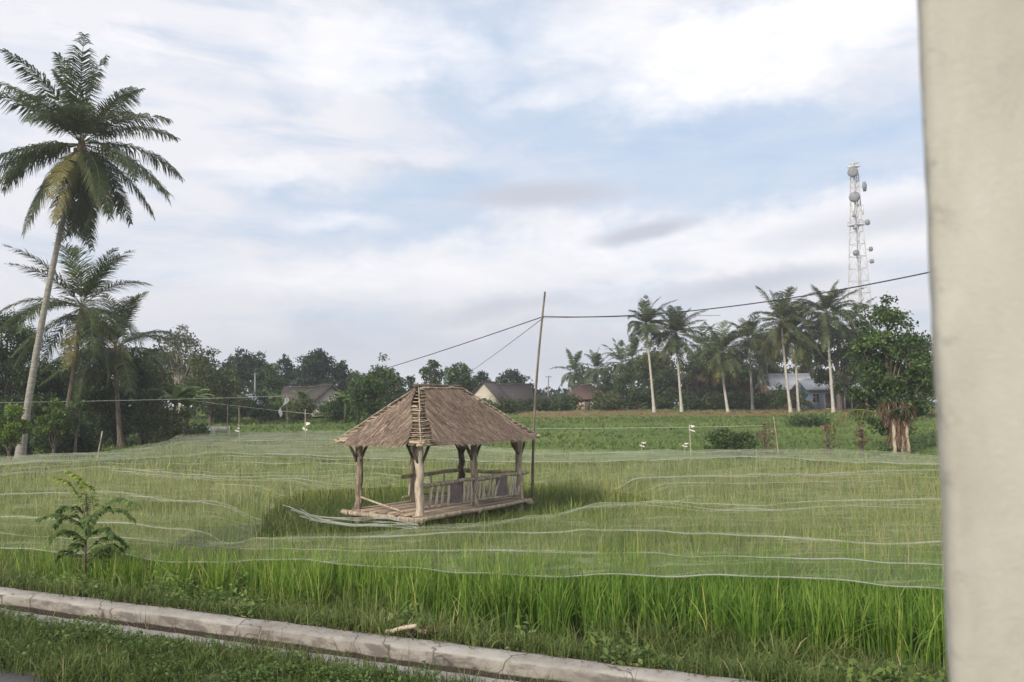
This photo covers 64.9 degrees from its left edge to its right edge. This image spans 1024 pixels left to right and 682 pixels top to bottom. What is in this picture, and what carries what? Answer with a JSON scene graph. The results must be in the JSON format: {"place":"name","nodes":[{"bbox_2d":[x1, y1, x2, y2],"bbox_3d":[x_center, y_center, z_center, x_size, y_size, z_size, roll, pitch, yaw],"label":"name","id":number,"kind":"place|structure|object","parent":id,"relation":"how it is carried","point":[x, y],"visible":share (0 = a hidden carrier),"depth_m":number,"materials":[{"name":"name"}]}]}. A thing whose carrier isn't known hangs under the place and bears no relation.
{"place":"outdoors","nodes":[
{"label":"outdoors","id":0,"kind":"place"},
{"bbox_2d":[0,669,60,681],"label":"road","id":1,"kind":"structure","parent":0,"point":[11,677],"depth_m":7.19,"materials":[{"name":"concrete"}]},
{"bbox_2d":[917,0,1023,681],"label":"plastered pillar","id":2,"kind":"structure","parent":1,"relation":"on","point":[971,60],"depth_m":0.79,"materials":[{"name":"paint"}]},
{"bbox_2d":[0,602,589,681],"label":"verge","id":3,"kind":"structure","parent":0,"point":[32,672],"depth_m":7.30,"materials":[{"name":"green plant"}]},
{"bbox_2d":[0,613,442,681],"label":"verge weeds","id":4,"kind":"object","parent":3,"relation":"on","point":[336,678],"visible":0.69,"depth_m":7.32,"materials":[{"name":"green plant"}]},
{"bbox_2d":[236,481,653,563],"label":"clearing grass","id":5,"kind":"structure","parent":0,"point":[320,511],"depth_m":18.91,"materials":[{"name":"green plant"}]},
{"bbox_2d":[0,0,935,406],"label":"sky","id":6,"kind":"structure","parent":0,"point":[402,180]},
{"bbox_2d":[0,408,939,472],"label":"field grass","id":7,"kind":"structure","parent":0,"point":[555,435],"depth_m":63.52,"materials":[{"name":"green plant"}]},
{"bbox_2d":[0,402,948,680],"bbox_3d":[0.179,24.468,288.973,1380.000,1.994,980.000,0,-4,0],"label":"ground","id":8,"kind":"structure","parent":0,"point":[664,438],"depth_m":57.02,"materials":[{"name":"green plant"}]},
{"bbox_2d":[0,403,32,465],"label":"sapling","id":9,"kind":"object","parent":8,"relation":"on","point":[11,430],"visible":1,"depth_m":39.63,"materials":[{"name":"green plant"}]},
{"bbox_2d":[0,308,63,417],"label":"broadleaf tree","id":10,"kind":"object","parent":8,"relation":"on","point":[7,362],"visible":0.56,"depth_m":55.32,"materials":[{"name":"green plant"}]},
{"bbox_2d":[0,363,65,440],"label":"broadleaf tree","id":11,"kind":"object","parent":8,"relation":"on","point":[43,397],"visible":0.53,"depth_m":54.12,"materials":[{"name":"green plant"}]},
{"bbox_2d":[32,397,75,463],"bbox_3d":[-22.680,4.580,39.791,1.859,3.585,1.808,0,-4,0],"label":"sapling","id":12,"kind":"object","parent":8,"relation":"on","point":[57,418],"visible":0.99,"depth_m":39.61,"materials":[{"name":"green plant"}]},
{"bbox_2d":[18,334,93,416],"bbox_3d":[-33.378,3.516,60.340,7.001,8.272,7.026,-2,-5,19],"label":"broadleaf tree","id":13,"kind":"object","parent":8,"relation":"on","point":[61,385],"visible":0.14,"depth_m":58.40,"materials":[{"name":"green plant"}]},
{"bbox_2d":[29,422,87,458],"bbox_3d":[-26.424,5.628,46.658,3.239,2.837,2.738,0,-4,0],"label":"shrub","id":14,"kind":"object","parent":8,"relation":"on","point":[46,447],"visible":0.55,"depth_m":46.30,"materials":[{"name":"green plant"}]},
{"bbox_2d":[67,390,84,461],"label":"sapling","id":15,"kind":"object","parent":8,"relation":"on","point":[76,416],"visible":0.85,"depth_m":40.69,"materials":[{"name":"green plant"}]},
{"bbox_2d":[0,233,152,414],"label":"coconut palm","id":16,"kind":"object","parent":8,"relation":"on","point":[91,286],"visible":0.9,"depth_m":49.65,"materials":[{"name":"green plant"}]},
{"bbox_2d":[62,420,106,457],"bbox_3d":[-25.597,5.953,48.312,2.970,2.710,3.114,0,-4,0],"label":"shrub","id":17,"kind":"object","parent":8,"relation":"on","point":[86,444],"visible":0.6,"depth_m":47.78,"materials":[{"name":"green plant"}]},
{"bbox_2d":[35,470,141,574],"bbox_3d":[-6.086,2.938,11.641,1.409,2.136,1.543,1,-5,-20],"label":"bank sapling","id":18,"kind":"object","parent":8,"relation":"on","point":[59,516],"visible":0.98,"depth_m":11.75,"materials":[{"name":"green plant"}]},
{"bbox_2d":[0,32,184,459],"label":"coconut palm","id":19,"kind":"object","parent":8,"relation":"on","point":[87,175],"visible":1,"depth_m":44.90,"materials":[{"name":"green plant"}]},
{"bbox_2d":[61,370,129,444],"bbox_3d":[-28.212,4.489,55.014,4.609,5.633,5.186,3,-6,-39],"label":"broadleaf tree","id":20,"kind":"object","parent":8,"relation":"on","point":[93,392],"visible":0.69,"depth_m":54.27,"materials":[{"name":"green plant"}]},
{"bbox_2d":[38,291,179,447],"bbox_3d":[-27.341,1.848,54.528,8.893,10.990,8.824,-5,-6,43],"label":"coconut palm","id":21,"kind":"object","parent":8,"relation":"on","point":[127,311],"visible":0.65,"depth_m":53.64,"materials":[{"name":"green plant"}]},
{"bbox_2d":[66,343,164,443],"bbox_3d":[-27.844,3.801,56.954,6.457,7.297,5.231,0,-4,0],"label":"broadleaf tree","id":22,"kind":"object","parent":8,"relation":"on","point":[145,382],"visible":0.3,"depth_m":56.21,"materials":[{"name":"green plant"}]},
{"bbox_2d":[124,404,162,445],"bbox_3d":[-25.517,5.850,55.676,2.766,2.988,3.352,2,-5,-32],"label":"shrub","id":23,"kind":"object","parent":8,"relation":"on","point":[142,421],"visible":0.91,"depth_m":55.16,"materials":[{"name":"green plant"}]},
{"bbox_2d":[127,358,181,416],"bbox_3d":[-27.643,4.436,61.990,4.353,6.256,4.721,-4,-6,40],"label":"broadleaf tree","id":24,"kind":"object","parent":8,"relation":"on","point":[168,389],"visible":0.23,"depth_m":61.77,"materials":[{"name":"green plant"}]},
{"bbox_2d":[142,404,184,445],"bbox_3d":[-23.989,5.918,55.728,2.766,3.204,3.665,1,-5,-17],"label":"shrub","id":25,"kind":"object","parent":8,"relation":"on","point":[164,427],"visible":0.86,"depth_m":55.01,"materials":[{"name":"green plant"}]},
{"bbox_2d":[148,386,202,441],"bbox_3d":[-24.983,5.500,59.921,3.479,4.333,3.551,4,-6,-45],"label":"banana plant","id":26,"kind":"object","parent":8,"relation":"on","point":[177,391],"visible":0.79,"depth_m":59.67,"materials":[{"name":"green plant"}]},
{"bbox_2d":[149,324,208,416],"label":"tall feathery tree","id":27,"kind":"object","parent":8,"relation":"on","point":[176,356],"visible":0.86,"depth_m":83.29,"materials":[{"name":"green plant"}]},
{"bbox_2d":[166,406,211,445],"bbox_3d":[-22.445,6.006,55.774,3.003,3.208,3.325,3,-6,-38],"label":"shrub","id":28,"kind":"object","parent":8,"relation":"on","point":[199,431],"visible":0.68,"depth_m":55.51,"materials":[{"name":"green plant"}]},
{"bbox_2d":[176,347,245,424],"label":"broadleaf tree","id":29,"kind":"object","parent":8,"relation":"on","point":[227,385],"visible":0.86,"depth_m":79.09,"materials":[{"name":"green plant"}]},
{"bbox_2d":[221,347,256,392],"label":"broadleaf tree","id":30,"kind":"object","parent":8,"relation":"on","point":[237,361],"visible":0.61,"depth_m":111.51,"materials":[{"name":"green plant"}]},
{"bbox_2d":[231,393,254,419],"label":"shrub","id":31,"kind":"object","parent":8,"relation":"on","point":[244,410],"visible":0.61,"depth_m":87.13,"materials":[{"name":"green plant"}]},
{"bbox_2d":[237,351,274,392],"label":"broadleaf tree","id":32,"kind":"object","parent":8,"relation":"on","point":[256,363],"visible":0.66,"depth_m":111.11,"materials":[{"name":"green plant"}]},
{"bbox_2d":[0,608,517,681],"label":"drain edge","id":33,"kind":"object","parent":8,"relation":"on","point":[154,632],"visible":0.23,"depth_m":8.06,"materials":[{"name":"concrete"}]},
{"bbox_2d":[246,390,277,422],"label":"shrub","id":34,"kind":"object","parent":8,"relation":"on","point":[268,414],"visible":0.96,"depth_m":83.33,"materials":[{"name":"green plant"}]},
{"bbox_2d":[244,362,289,406],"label":"broadleaf tree","id":35,"kind":"object","parent":8,"relation":"on","point":[272,384],"visible":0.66,"depth_m":107.11,"materials":[{"name":"green plant"}]},
{"bbox_2d":[273,354,296,388],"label":"broadleaf tree","id":36,"kind":"object","parent":8,"relation":"on","point":[284,361],"visible":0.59,"depth_m":115.71,"materials":[{"name":"green plant"}]},
{"bbox_2d":[278,386,317,413],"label":"house","id":37,"kind":"structure","parent":8,"relation":"on","point":[286,390],"depth_m":103.23,"materials":[{"name":"brick"}]},
{"bbox_2d":[281,394,320,422],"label":"shrub","id":38,"kind":"object","parent":8,"relation":"on","point":[309,405],"visible":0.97,"depth_m":83.19,"materials":[{"name":"green plant"}]},
{"bbox_2d":[293,348,340,385],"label":"broadleaf tree","id":39,"kind":"object","parent":8,"relation":"on","point":[316,362],"visible":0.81,"depth_m":115.26,"materials":[{"name":"green plant"}]},
{"bbox_2d":[306,384,348,416],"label":"house","id":40,"kind":"structure","parent":8,"relation":"on","point":[322,392],"depth_m":93.41,"materials":[{"name":"beige paint"}]},
{"bbox_2d":[321,391,349,421],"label":"shrub","id":41,"kind":"object","parent":8,"relation":"on","point":[334,405],"visible":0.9,"depth_m":82.93,"materials":[{"name":"green plant"}]},
{"bbox_2d":[333,360,352,391],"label":"broadleaf tree","id":42,"kind":"object","parent":8,"relation":"on","point":[342,366],"visible":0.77,"depth_m":117.37,"materials":[{"name":"green plant"}]},
{"bbox_2d":[2,585,706,680],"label":"leaf litter","id":43,"kind":"object","parent":8,"relation":"on","point":[420,628],"visible":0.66,"depth_m":7.96,"materials":[{"name":"brown plant"}]},
{"bbox_2d":[342,373,390,425],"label":"broadleaf tree","id":44,"kind":"object","parent":8,"relation":"on","point":[372,386],"visible":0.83,"depth_m":73.11,"materials":[{"name":"green plant"}]},
{"bbox_2d":[15,590,729,681],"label":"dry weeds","id":45,"kind":"object","parent":8,"relation":"on","point":[292,639],"visible":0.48,"depth_m":8.19,"materials":[{"name":"brown plant"}]},
{"bbox_2d":[0,586,760,681],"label":"kerb","id":46,"kind":"structure","parent":8,"relation":"on","point":[466,658],"depth_m":7.89,"materials":[{"name":"concrete"}]},
{"bbox_2d":[366,352,406,408],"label":"broadleaf tree","id":47,"kind":"object","parent":8,"relation":"on","point":[387,374],"visible":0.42,"depth_m":81.54,"materials":[{"name":"green plant"}]},
{"bbox_2d":[381,372,408,409],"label":"broadleaf tree","id":48,"kind":"object","parent":8,"relation":"on","point":[396,384],"visible":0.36,"depth_m":77.69,"materials":[{"name":"green plant"}]},
{"bbox_2d":[418,359,445,383],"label":"broadleaf tree","id":49,"kind":"object","parent":8,"relation":"on","point":[426,373],"visible":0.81,"depth_m":107.84,"materials":[{"name":"green plant"}]},
{"bbox_2d":[334,384,539,535],"bbox_3d":[-1.710,2.860,19.831,3.199,3.602,4.998,-4,-5,36],"label":"thatched shelter","id":50,"kind":"object","parent":8,"relation":"on","point":[443,415],"visible":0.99,"depth_m":18.91,"materials":[{"name":"brown wood"}]},
{"bbox_2d":[440,362,475,391],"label":"broadleaf tree","id":51,"kind":"object","parent":8,"relation":"on","point":[465,381],"visible":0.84,"depth_m":107.34,"materials":[{"name":"green plant"}]},
{"bbox_2d":[0,360,935,410],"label":"distant woods","id":52,"kind":"object","parent":8,"relation":"on","point":[556,392],"visible":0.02,"depth_m":158.62,"materials":[{"name":"green plant"}]},
{"bbox_2d":[0,430,938,485],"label":"rice","id":53,"kind":"object","parent":8,"relation":"on","point":[192,457],"visible":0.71,"depth_m":34.98,"materials":[{"name":"green plant"}]},
{"bbox_2d":[0,431,938,464],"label":"bird net","id":54,"kind":"object","parent":53,"relation":"on","point":[394,455],"visible":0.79,"depth_m":35.87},
{"bbox_2d":[0,457,941,537],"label":"rice","id":55,"kind":"object","parent":8,"relation":"on","point":[262,498],"visible":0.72,"depth_m":24.09,"materials":[{"name":"green plant"}]},
{"bbox_2d":[25,472,925,508],"bbox_3d":[-2.841,3.990,21.419,45.393,0.397,12.372,-1,-4,8],"label":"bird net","id":56,"kind":"object","parent":55,"relation":"on","point":[659,500],"visible":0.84,"depth_m":21.38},
{"bbox_2d":[0,491,942,590],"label":"rice","id":57,"kind":"object","parent":8,"relation":"on","point":[806,527],"visible":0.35,"depth_m":14.77,"materials":[{"name":"green plant"}]},
{"bbox_2d":[0,530,947,669],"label":"rice","id":58,"kind":"object","parent":8,"relation":"on","point":[782,599],"visible":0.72,"depth_m":10.83,"materials":[{"name":"green plant"}]},
{"bbox_2d":[0,543,948,681],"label":"bank grass","id":59,"kind":"structure","parent":8,"relation":"on","point":[661,645],"depth_m":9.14,"materials":[{"name":"green plant"}]},
{"bbox_2d":[470,380,511,410],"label":"house","id":60,"kind":"structure","parent":8,"relation":"on","point":[493,391],"depth_m":104.97,"materials":[{"name":"beige paint"}]},
{"bbox_2d":[492,395,520,412],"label":"shrub","id":61,"kind":"object","parent":8,"relation":"on","point":[503,404],"visible":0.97,"depth_m":98.85,"materials":[{"name":"green plant"}]},
{"bbox_2d":[495,369,532,383],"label":"broadleaf tree","id":62,"kind":"object","parent":8,"relation":"on","point":[511,375],"visible":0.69,"depth_m":123.11,"materials":[{"name":"green plant"}]},
{"bbox_2d":[498,383,532,409],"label":"house","id":63,"kind":"structure","parent":8,"relation":"on","point":[520,391],"depth_m":116.38,"materials":[{"name":"tile"}]},
{"bbox_2d":[515,394,546,411],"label":"shrub","id":64,"kind":"object","parent":8,"relation":"on","point":[527,405],"visible":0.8,"depth_m":102.87,"materials":[{"name":"green plant"}]},
{"bbox_2d":[531,292,545,511],"bbox_3d":[0.687,1.666,21.215,0.497,5.955,0.111,-3,-5,29],"label":"bamboo pole","id":65,"kind":"object","parent":8,"relation":"on","point":[533,440],"visible":0.85,"depth_m":21.21,"materials":[{"name":"brown wood"}]},
{"bbox_2d":[544,272,927,316],"bbox_3d":[4.809,-0.993,16.473,0.022,0.521,12.541,3,-6,-39],"label":"overhead cable","id":66,"kind":"object","parent":65,"relation":"attached to","point":[749,303],"visible":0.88,"depth_m":16.33,"materials":[{"name":"black rubber"}]},
{"bbox_2d":[549,348,594,391],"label":"coconut palm","id":67,"kind":"object","parent":8,"relation":"on","point":[574,367],"visible":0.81,"depth_m":129.69,"materials":[{"name":"green plant"}]},
{"bbox_2d":[578,345,616,385],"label":"coconut palm","id":68,"kind":"object","parent":8,"relation":"on","point":[596,372],"visible":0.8,"depth_m":127.39,"materials":[{"name":"green plant"}]},
{"bbox_2d":[595,391,628,409],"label":"shrub","id":69,"kind":"object","parent":8,"relation":"on","point":[612,401],"visible":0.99,"depth_m":103.19,"materials":[{"name":"green plant"}]},
{"bbox_2d":[601,337,649,409],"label":"coconut palm","id":70,"kind":"object","parent":8,"relation":"on","point":[618,356],"visible":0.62,"depth_m":123.91,"materials":[{"name":"green plant"}]},
{"bbox_2d":[611,367,648,409],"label":"broadleaf tree","id":71,"kind":"object","parent":8,"relation":"on","point":[621,388],"visible":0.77,"depth_m":107.48,"materials":[{"name":"green plant"}]},
{"bbox_2d":[620,390,650,409],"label":"shrub","id":72,"kind":"object","parent":8,"relation":"on","point":[634,400],"visible":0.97,"depth_m":105.27,"materials":[{"name":"green plant"}]},
{"bbox_2d":[630,337,676,392],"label":"broadleaf tree","id":73,"kind":"object","parent":8,"relation":"on","point":[640,363],"visible":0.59,"depth_m":116.59,"materials":[{"name":"green plant"}]},
{"bbox_2d":[627,295,680,411],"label":"coconut palm","id":74,"kind":"object","parent":8,"relation":"on","point":[651,327],"visible":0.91,"depth_m":99.67,"materials":[{"name":"green plant"}]},
{"bbox_2d":[645,394,676,409],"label":"shrub","id":75,"kind":"object","parent":8,"relation":"on","point":[659,400],"visible":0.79,"depth_m":106.89,"materials":[{"name":"green plant"}]},
{"bbox_2d":[642,369,684,409],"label":"broadleaf tree","id":76,"kind":"object","parent":8,"relation":"on","point":[665,381],"visible":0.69,"depth_m":108.55,"materials":[{"name":"green plant"}]},
{"bbox_2d":[649,305,721,411],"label":"coconut palm","id":77,"kind":"object","parent":8,"relation":"on","point":[673,346],"visible":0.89,"depth_m":99.49,"materials":[{"name":"green plant"}]},
{"bbox_2d":[675,389,701,409],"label":"shrub","id":78,"kind":"object","parent":8,"relation":"on","point":[691,401],"visible":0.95,"depth_m":103.25,"materials":[{"name":"green plant"}]},
{"bbox_2d":[675,353,717,408],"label":"broadleaf tree","id":79,"kind":"object","parent":8,"relation":"on","point":[699,386],"visible":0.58,"depth_m":111.89,"materials":[{"name":"green plant"}]},
{"bbox_2d":[701,392,725,409],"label":"shrub","id":80,"kind":"object","parent":8,"relation":"on","point":[713,401],"visible":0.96,"depth_m":104.69,"materials":[{"name":"green plant"}]},
{"bbox_2d":[702,427,747,454],"bbox_3d":[12.056,5.774,45.693,2.586,1.807,2.741,0,-4,0],"label":"shrub","id":81,"kind":"object","parent":8,"relation":"on","point":[720,439],"visible":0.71,"depth_m":45.50,"materials":[{"name":"green plant"}]},
{"bbox_2d":[692,320,765,411],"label":"coconut palm","id":82,"kind":"object","parent":8,"relation":"on","point":[720,362],"visible":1,"depth_m":97.70,"materials":[{"name":"green plant"}]},
{"bbox_2d":[704,348,753,398],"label":"broadleaf tree","id":83,"kind":"object","parent":8,"relation":"on","point":[741,377],"visible":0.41,"depth_m":114.38,"materials":[{"name":"green plant"}]},
{"bbox_2d":[724,389,750,409],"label":"shrub","id":84,"kind":"object","parent":8,"relation":"on","point":[740,396],"visible":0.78,"depth_m":107.52,"materials":[{"name":"green plant"}]},
{"bbox_2d":[723,431,764,457],"bbox_3d":[12.444,5.743,43.650,1.685,1.743,2.546,2,-5,-25],"label":"shrub","id":85,"kind":"object","parent":8,"relation":"on","point":[741,440],"visible":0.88,"depth_m":43.44,"materials":[{"name":"green plant"}]},
{"bbox_2d":[727,313,780,409],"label":"coconut palm","id":86,"kind":"object","parent":8,"relation":"on","point":[746,342],"visible":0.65,"depth_m":102.75,"materials":[{"name":"green plant"}]},
{"bbox_2d":[741,391,774,409],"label":"shrub","id":87,"kind":"object","parent":8,"relation":"on","point":[761,401],"visible":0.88,"depth_m":102.94,"materials":[{"name":"green plant"}]},
{"bbox_2d":[755,413,778,454],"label":"shrub","id":88,"kind":"object","parent":8,"relation":"on","point":[764,437],"visible":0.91,"depth_m":45.61,"materials":[{"name":"brown plant"}]},
{"bbox_2d":[764,382,793,409],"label":"shrub","id":89,"kind":"object","parent":8,"relation":"on","point":[779,397],"visible":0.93,"depth_m":99.29,"materials":[{"name":"green plant"}]},
{"bbox_2d":[748,338,814,389],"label":"coconut palm","id":90,"kind":"object","parent":8,"relation":"on","point":[762,370],"visible":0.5,"depth_m":111.42,"materials":[{"name":"green plant"}]},
{"bbox_2d":[755,373,810,408],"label":"house","id":91,"kind":"structure","parent":8,"relation":"on","point":[775,379],"depth_m":110.83,"materials":[{"name":"brick"}]},
{"bbox_2d":[748,285,826,412],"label":"coconut palm","id":92,"kind":"object","parent":8,"relation":"on","point":[781,311],"visible":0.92,"depth_m":94.83,"materials":[{"name":"green plant"}]},
{"bbox_2d":[762,302,837,411],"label":"coconut palm","id":93,"kind":"object","parent":8,"relation":"on","point":[792,347],"visible":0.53,"depth_m":96.56,"materials":[{"name":"green plant"}]},
{"bbox_2d":[790,329,823,378],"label":"broadleaf tree","id":94,"kind":"object","parent":8,"relation":"on","point":[808,368],"visible":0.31,"depth_m":121.46,"materials":[{"name":"green plant"}]},
{"bbox_2d":[784,412,834,426],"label":"shrub","id":95,"kind":"object","parent":8,"relation":"on","point":[810,420],"visible":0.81,"depth_m":68.82,"materials":[{"name":"green plant"}]},
{"bbox_2d":[791,379,852,408],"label":"house","id":96,"kind":"structure","parent":8,"relation":"on","point":[818,397],"depth_m":103.22,"materials":[{"name":"blue paint"}]},
{"bbox_2d":[788,280,870,411],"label":"coconut palm","id":97,"kind":"object","parent":8,"relation":"on","point":[828,300],"visible":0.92,"depth_m":92.76,"materials":[{"name":"green plant"}]},
{"bbox_2d":[810,306,863,410],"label":"broadleaf tree","id":98,"kind":"object","parent":8,"relation":"on","point":[843,378],"visible":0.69,"depth_m":98.62,"materials":[{"name":"green plant"}]},
{"bbox_2d":[847,162,873,332],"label":"telecom tower","id":99,"kind":"structure","parent":8,"relation":"on","point":[853,172],"depth_m":201.81,"materials":[{"name":"metal"}]},
{"bbox_2d":[844,304,878,409],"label":"broadleaf tree","id":100,"kind":"object","parent":8,"relation":"on","point":[858,323],"visible":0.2,"depth_m":98.12,"materials":[{"name":"green plant"}]},
{"bbox_2d":[836,292,935,450],"bbox_3d":[22.744,1.841,48.091,6.026,9.651,5.750,0,-4,0],"label":"mango tree","id":101,"kind":"object","parent":8,"relation":"on","point":[885,381],"visible":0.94,"depth_m":47.37,"materials":[{"name":"green plant"}]},
{"bbox_2d":[877,401,918,453],"bbox_3d":[22.163,4.994,46.332,2.036,3.116,1.787,2,-5,-26],"label":"dry frond stack","id":102,"kind":"object","parent":8,"relation":"on","point":[898,436],"visible":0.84,"depth_m":46.02,"materials":[{"name":"brown plant"}]},
{"bbox_2d":[893,335,935,418],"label":"broadleaf tree","id":103,"kind":"object","parent":8,"relation":"on","point":[929,347],"visible":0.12,"depth_m":79.44,"materials":[{"name":"green plant"}]},
{"bbox_2d":[566,384,610,409],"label":"house","id":104,"kind":"structure","parent":0,"point":[584,391],"depth_m":113.90,"materials":[{"name":"pink paint"}]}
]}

